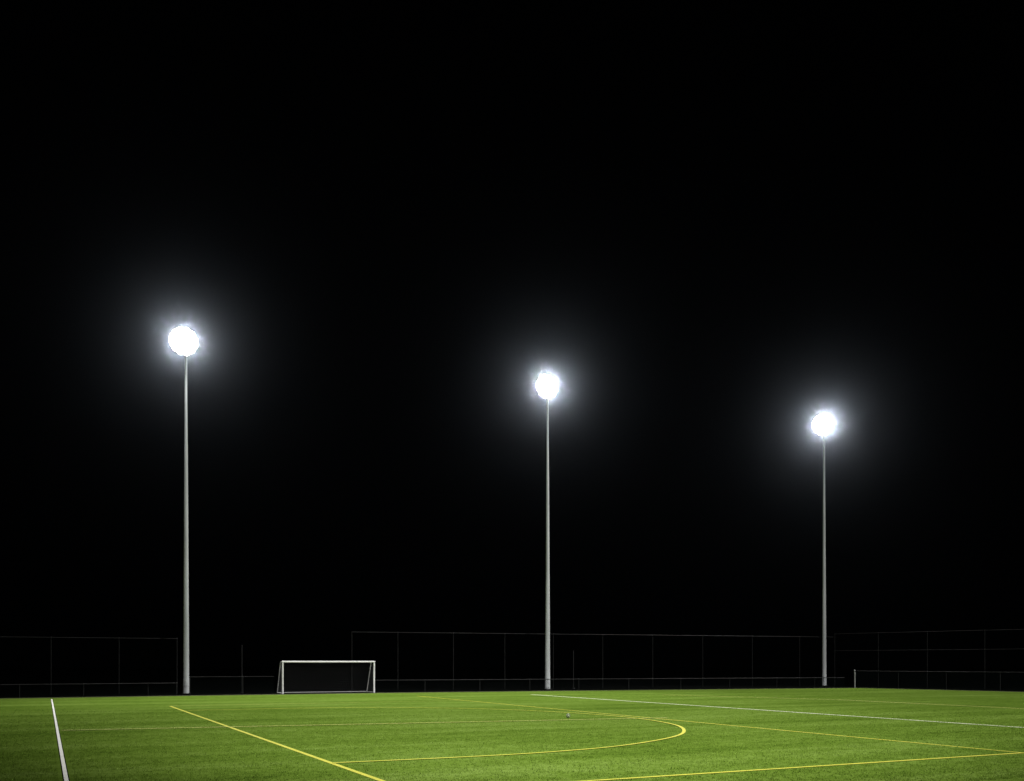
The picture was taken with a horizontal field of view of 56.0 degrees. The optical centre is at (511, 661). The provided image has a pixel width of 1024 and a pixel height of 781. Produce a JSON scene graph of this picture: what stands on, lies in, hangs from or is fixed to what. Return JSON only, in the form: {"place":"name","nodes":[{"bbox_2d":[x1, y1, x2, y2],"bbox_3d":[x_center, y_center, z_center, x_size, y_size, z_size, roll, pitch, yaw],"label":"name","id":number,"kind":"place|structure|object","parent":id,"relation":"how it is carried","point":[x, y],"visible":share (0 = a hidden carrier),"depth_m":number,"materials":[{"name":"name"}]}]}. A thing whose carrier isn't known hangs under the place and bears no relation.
{"place":"outdoors","nodes":[
{"label":"outdoors","id":0,"kind":"place"},
{"bbox_2d":[0,688,1023,780],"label":"pitch","id":1,"kind":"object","parent":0,"point":[821,700],"visible":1,"depth_m":32.40,"materials":[{"name":"green plant"}]},
{"bbox_2d":[51,699,69,780],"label":"white line border","id":2,"kind":"object","parent":1,"relation":"on","point":[58,746],"visible":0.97,"depth_m":25.55,"materials":[{"name":"paint"}]},
{"bbox_2d":[170,706,384,780],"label":"yellow line","id":3,"kind":"object","parent":1,"relation":"on","point":[358,772],"visible":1,"depth_m":25.08,"materials":[{"name":"yellow paint"}]},
{"bbox_2d":[192,700,461,705],"bbox_3d":[-10.407,2.326,54.690,17.000,0.001,0.122,0,0,-26],"label":"yellow line","id":4,"kind":"object","parent":1,"relation":"on","point":[351,702],"visible":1,"depth_m":54.65,"materials":[{"name":"yellow paint"}]},
{"bbox_2d":[86,717,666,729],"bbox_3d":[-4.421,2.322,36.504,23.077,0.001,0.210,0,0,-19],"label":"yellow line","id":5,"kind":"object","parent":1,"relation":"on","point":[344,724],"visible":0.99,"depth_m":35.78,"materials":[{"name":"yellow paint"}]},
{"bbox_2d":[225,707,685,762],"bbox_3d":[-2.663,2.318,37.645,16.161,0.001,26.762,0,0,-26],"label":"yellow arc","id":6,"kind":"object","parent":1,"relation":"on","point":[683,730],"visible":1,"depth_m":27.74,"materials":[{"name":"yellow paint"}]},
{"bbox_2d":[0,688,1015,698],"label":"pitch border","id":7,"kind":"object","parent":1,"relation":"on","point":[485,691],"visible":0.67,"depth_m":73.69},
{"bbox_2d":[0,707,1023,780],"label":"turf pile","id":8,"kind":"object","parent":1,"relation":"on","point":[684,753],"visible":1,"depth_m":26.01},
{"bbox_2d":[422,696,1022,752],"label":"yellow line","id":9,"kind":"object","parent":1,"relation":"on","point":[755,727],"visible":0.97,"depth_m":33.25,"materials":[{"name":"yellow paint"}]},
{"bbox_2d":[532,694,1023,727],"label":"white line","id":10,"kind":"object","parent":1,"relation":"on","point":[787,711],"visible":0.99,"depth_m":44.44,"materials":[{"name":"white paint"}]},
{"bbox_2d":[584,752,1021,780],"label":"yellow line","id":11,"kind":"object","parent":1,"relation":"on","point":[795,767],"visible":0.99,"depth_m":21.24,"materials":[{"name":"yellow paint"}]},
{"bbox_2d":[854,700,1023,708],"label":"yellow line","id":12,"kind":"object","parent":1,"relation":"on","point":[940,704],"visible":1,"depth_m":52.81,"materials":[{"name":"yellow paint"}]},
{"bbox_2d":[0,667,1023,697],"bbox_3d":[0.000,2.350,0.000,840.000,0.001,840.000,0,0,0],"label":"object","id":13,"kind":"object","parent":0,"point":[208,674],"depth_m":129.32,"materials":[{"name":"black"}]},
{"bbox_2d":[0,636,177,694],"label":"tall fence","id":14,"kind":"object","parent":13,"relation":"on","point":[50,662],"visible":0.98,"depth_m":70.11,"materials":[{"name":"metal"}]},
{"bbox_2d":[0,682,177,697],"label":"fence","id":15,"kind":"object","parent":13,"relation":"on","point":[147,685],"visible":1,"depth_m":65.14,"materials":[{"name":"metal"}]},
{"bbox_2d":[170,327,197,693],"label":"floodlight mast","id":16,"kind":"object","parent":13,"relation":"on","point":[185,340],"visible":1,"depth_m":70.58,"materials":[{"name":"metal"}]},
{"bbox_2d":[189,676,273,694],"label":"fence","id":17,"kind":"object","parent":13,"relation":"on","point":[242,683],"visible":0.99,"depth_m":69.35,"materials":[{"name":"metal"}]},
{"bbox_2d":[240,645,243,692],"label":"steel post","id":18,"kind":"object","parent":13,"relation":"on","point":[241,669],"visible":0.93,"depth_m":73.36,"materials":[{"name":"grey metal"}]},
{"bbox_2d":[277,661,374,693],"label":"football goal","id":19,"kind":"object","parent":13,"relation":"on","point":[283,679],"visible":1,"depth_m":72.76,"materials":[{"name":"white paint"}]},
{"bbox_2d":[537,375,556,689],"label":"floodlight mast","id":20,"kind":"object","parent":13,"relation":"on","point":[546,386],"visible":0.99,"depth_m":82.15,"materials":[{"name":"metal"}]},
{"bbox_2d":[572,651,574,688],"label":"steel post","id":21,"kind":"object","parent":13,"relation":"on","point":[573,670],"visible":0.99,"depth_m":84.84,"materials":[{"name":"grey metal"}]},
{"bbox_2d":[351,631,835,690],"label":"tall fence","id":22,"kind":"object","parent":13,"relation":"on","point":[702,646],"visible":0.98,"depth_m":86.09,"materials":[{"name":"metal"}]},
{"bbox_2d":[375,677,844,691],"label":"fence","id":23,"kind":"object","parent":13,"relation":"on","point":[615,681],"visible":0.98,"depth_m":81.17,"materials":[{"name":"metal"}]},
{"bbox_2d":[813,415,832,685],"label":"floodlight mast","id":24,"kind":"object","parent":13,"relation":"on","point":[824,425],"visible":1,"depth_m":94.12,"materials":[{"name":"metal"}]},
{"bbox_2d":[834,629,1023,688],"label":"tall fence","id":25,"kind":"object","parent":13,"relation":"on","point":[927,643],"visible":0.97,"depth_m":87.91,"materials":[{"name":"metal"}]},
{"bbox_2d":[854,670,1023,690],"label":"fence","id":26,"kind":"object","parent":13,"relation":"on","point":[898,683],"visible":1,"depth_m":81.70,"materials":[{"name":"metal"}]},
{"bbox_2d":[0,0,1023,666],"label":"sky","id":27,"kind":"structure","parent":0,"point":[719,229],"materials":[{"name":"black"}]}
]}

